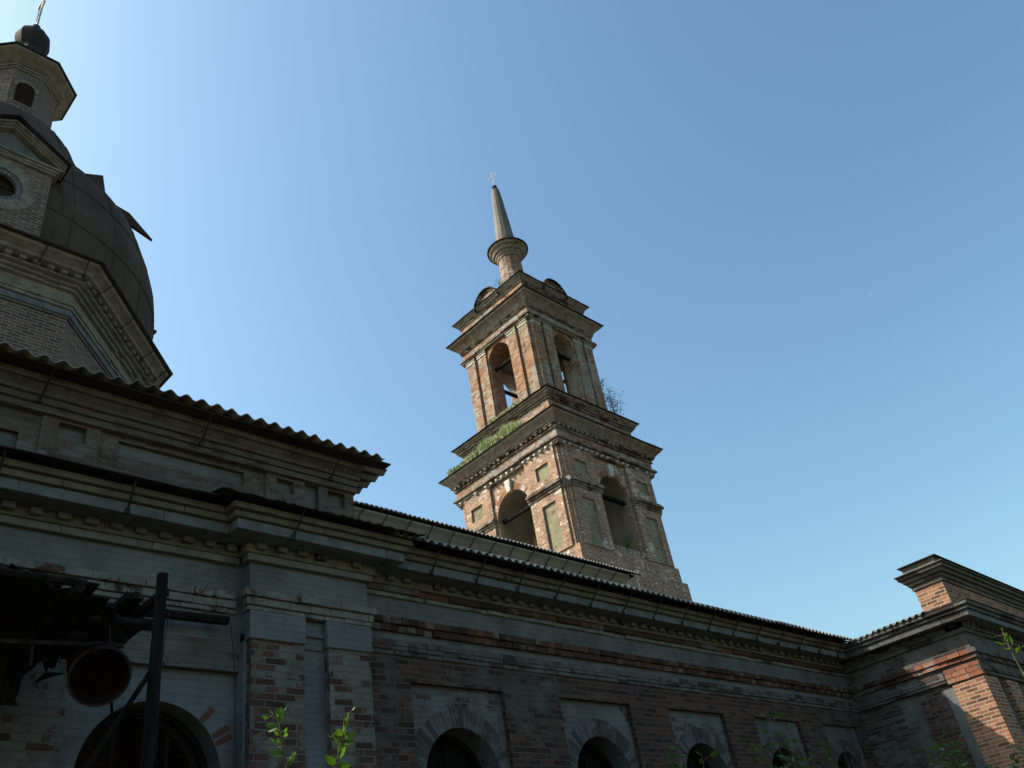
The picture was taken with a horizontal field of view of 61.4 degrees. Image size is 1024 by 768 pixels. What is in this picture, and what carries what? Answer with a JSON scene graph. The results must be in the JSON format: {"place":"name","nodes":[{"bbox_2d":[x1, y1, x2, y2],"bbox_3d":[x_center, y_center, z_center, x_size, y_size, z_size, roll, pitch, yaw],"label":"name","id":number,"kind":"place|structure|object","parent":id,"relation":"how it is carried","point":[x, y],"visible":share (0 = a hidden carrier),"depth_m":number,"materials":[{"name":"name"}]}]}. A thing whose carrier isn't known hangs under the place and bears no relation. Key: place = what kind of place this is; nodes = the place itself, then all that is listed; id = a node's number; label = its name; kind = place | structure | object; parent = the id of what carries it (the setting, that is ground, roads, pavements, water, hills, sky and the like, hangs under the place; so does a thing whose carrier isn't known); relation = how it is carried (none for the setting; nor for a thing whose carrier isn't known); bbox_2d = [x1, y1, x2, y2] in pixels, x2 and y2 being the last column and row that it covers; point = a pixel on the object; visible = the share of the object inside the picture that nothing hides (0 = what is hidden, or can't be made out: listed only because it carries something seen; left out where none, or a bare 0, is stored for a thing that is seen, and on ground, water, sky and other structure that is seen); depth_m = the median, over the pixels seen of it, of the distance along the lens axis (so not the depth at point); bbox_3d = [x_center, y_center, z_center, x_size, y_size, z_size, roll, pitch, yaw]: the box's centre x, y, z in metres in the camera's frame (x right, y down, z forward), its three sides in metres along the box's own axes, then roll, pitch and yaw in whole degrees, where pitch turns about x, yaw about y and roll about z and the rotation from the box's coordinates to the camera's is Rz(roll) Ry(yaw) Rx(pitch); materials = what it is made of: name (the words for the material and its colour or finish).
{"place":"outdoors","nodes":[
{"label":"outdoors","id":0,"kind":"place"},
{"bbox_2d":[0,0,425,767],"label":"church","id":1,"kind":"structure","parent":0,"point":[120,472],"depth_m":9.18,"materials":[{"name":"brick"}]},
{"bbox_2d":[0,563,228,767],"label":"burnt canopy","id":2,"kind":"object","parent":1,"relation":"attached to","point":[43,616],"visible":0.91,"depth_m":6.31,"materials":[{"name":"brown wood"}]},
{"bbox_2d":[67,625,131,706],"bbox_3d":[-3.091,2.102,6.415,0.451,0.592,0.482,22,-46,-39],"label":"metal drum","id":3,"kind":"object","parent":2,"relation":"hanging from","point":[93,680],"visible":0.98,"depth_m":6.48,"materials":[{"name":"black metal"}]},
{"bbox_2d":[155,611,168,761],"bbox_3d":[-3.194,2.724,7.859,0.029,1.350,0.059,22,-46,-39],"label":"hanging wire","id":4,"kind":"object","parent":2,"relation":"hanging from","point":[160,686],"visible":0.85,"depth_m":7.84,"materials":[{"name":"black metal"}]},
{"bbox_2d":[75,708,207,767],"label":"window","id":5,"kind":"structure","parent":1,"relation":"in","point":[169,720],"depth_m":8.25,"materials":[{"name":"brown wood"}]},
{"bbox_2d":[229,614,235,767],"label":"hanging wire","id":6,"kind":"object","parent":1,"relation":"hanging from","point":[234,690],"visible":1,"depth_m":8.37,"materials":[{"name":"black metal"}]},
{"bbox_2d":[446,455,471,475],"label":"ledge grass","id":7,"kind":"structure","parent":0,"point":[465,461],"depth_m":31.62,"materials":[{"name":"green plant"}]},
{"bbox_2d":[469,418,522,459],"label":"ledge grass","id":8,"kind":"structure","parent":0,"point":[507,429],"depth_m":30.64,"materials":[{"name":"green plant"}]},
{"bbox_2d":[486,399,523,425],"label":"ledge grass","id":9,"kind":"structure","parent":0,"point":[502,413],"depth_m":31.78,"materials":[{"name":"green plant"}]},
{"bbox_2d":[0,0,1023,640],"label":"sky","id":10,"kind":"structure","parent":0,"point":[725,187],"materials":[{"name":"blue"}]},
{"bbox_3d":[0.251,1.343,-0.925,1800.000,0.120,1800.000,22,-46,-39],"label":"ground","id":11,"kind":"structure","parent":0,"visible":0},
{"bbox_2d":[140,572,168,767],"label":"charred post","id":12,"kind":"object","parent":11,"relation":"on","point":[151,709],"visible":1,"depth_m":6.03,"materials":[{"name":"brown wood"}]},
{"bbox_2d":[262,707,295,767],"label":"sapling","id":13,"kind":"object","parent":11,"relation":"on","point":[274,726],"visible":1,"depth_m":3.05,"materials":[{"name":"green plant"}]},
{"bbox_2d":[325,707,355,767],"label":"sapling","id":14,"kind":"object","parent":11,"relation":"on","point":[339,736],"visible":1,"depth_m":3.09,"materials":[{"name":"green plant"}]},
{"bbox_2d":[438,172,691,600],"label":"bell tower","id":15,"kind":"structure","parent":11,"relation":"on","point":[571,471],"depth_m":30.84,"materials":[{"name":"brick"}]},
{"bbox_2d":[603,381,625,414],"bbox_3d":[3.961,0.915,33.992,1.356,1.836,0.971,22,-46,-39],"label":"ledge bush","id":16,"kind":"object","parent":15,"relation":"on","point":[610,406],"visible":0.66,"depth_m":33.95,"materials":[{"name":"green plant"}]},
{"bbox_2d":[354,501,878,767],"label":"refectory","id":17,"kind":"structure","parent":11,"relation":"on","point":[490,651],"depth_m":12.30,"materials":[{"name":"brick"}]},
{"bbox_2d":[415,707,509,767],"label":"window","id":18,"kind":"structure","parent":17,"relation":"in","point":[447,751],"depth_m":10.46,"materials":[{"name":"grey brick"}]},
{"bbox_2d":[567,718,638,767],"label":"window","id":19,"kind":"structure","parent":17,"relation":"in","point":[588,756],"depth_m":12.06,"materials":[{"name":"grey brick"}]},
{"bbox_2d":[677,727,734,767],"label":"window","id":20,"kind":"structure","parent":17,"relation":"in","point":[694,735],"depth_m":13.59,"materials":[{"name":"grey brick"}]},
{"bbox_2d":[764,735,809,767],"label":"window","id":21,"kind":"structure","parent":17,"relation":"in","point":[769,752],"depth_m":15.04,"materials":[{"name":"grey brick"}]},
{"bbox_2d":[831,739,867,767],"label":"window","id":22,"kind":"structure","parent":17,"relation":"in","point":[839,746],"depth_m":16.52,"materials":[{"name":"grey brick"}]},
{"bbox_2d":[663,745,718,767],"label":"wall shrub","id":23,"kind":"object","parent":11,"relation":"on","point":[679,763],"visible":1,"depth_m":9.48,"materials":[{"name":"green plant"}]},
{"bbox_2d":[749,711,806,767],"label":"wall shrub","id":24,"kind":"object","parent":11,"relation":"on","point":[785,744],"visible":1,"depth_m":11.00,"materials":[{"name":"green plant"}]},
{"bbox_2d":[806,740,840,767],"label":"wall shrub","id":25,"kind":"object","parent":11,"relation":"on","point":[828,751],"visible":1,"depth_m":10.98,"materials":[{"name":"green plant"}]},
{"bbox_2d":[823,753,853,766],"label":"wall shrub","id":26,"kind":"object","parent":11,"relation":"on","point":[827,759],"visible":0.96,"depth_m":11.93,"materials":[{"name":"green plant"}]},
{"bbox_2d":[839,554,1023,767],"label":"side wing","id":27,"kind":"structure","parent":11,"relation":"on","point":[916,683],"depth_m":16.72,"materials":[{"name":"brown brick"}]},
{"bbox_2d":[932,743,967,767],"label":"wall shrub","id":28,"kind":"object","parent":11,"relation":"on","point":[955,754],"visible":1,"depth_m":12.18,"materials":[{"name":"green plant"}]},
{"bbox_2d":[917,728,991,767],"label":"wall shrub","id":29,"kind":"object","parent":11,"relation":"on","point":[954,743],"visible":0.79,"depth_m":12.78,"materials":[{"name":"green plant"}]},
{"bbox_2d":[994,627,1023,716],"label":"sapling","id":30,"kind":"object","parent":11,"relation":"on","point":[1010,644],"visible":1,"depth_m":3.52,"materials":[{"name":"green plant"}]},
{"bbox_2d":[1008,743,1023,767],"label":"wall shrub","id":31,"kind":"object","parent":11,"relation":"on","point":[1016,760],"visible":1,"depth_m":12.26,"materials":[{"name":"green plant"}]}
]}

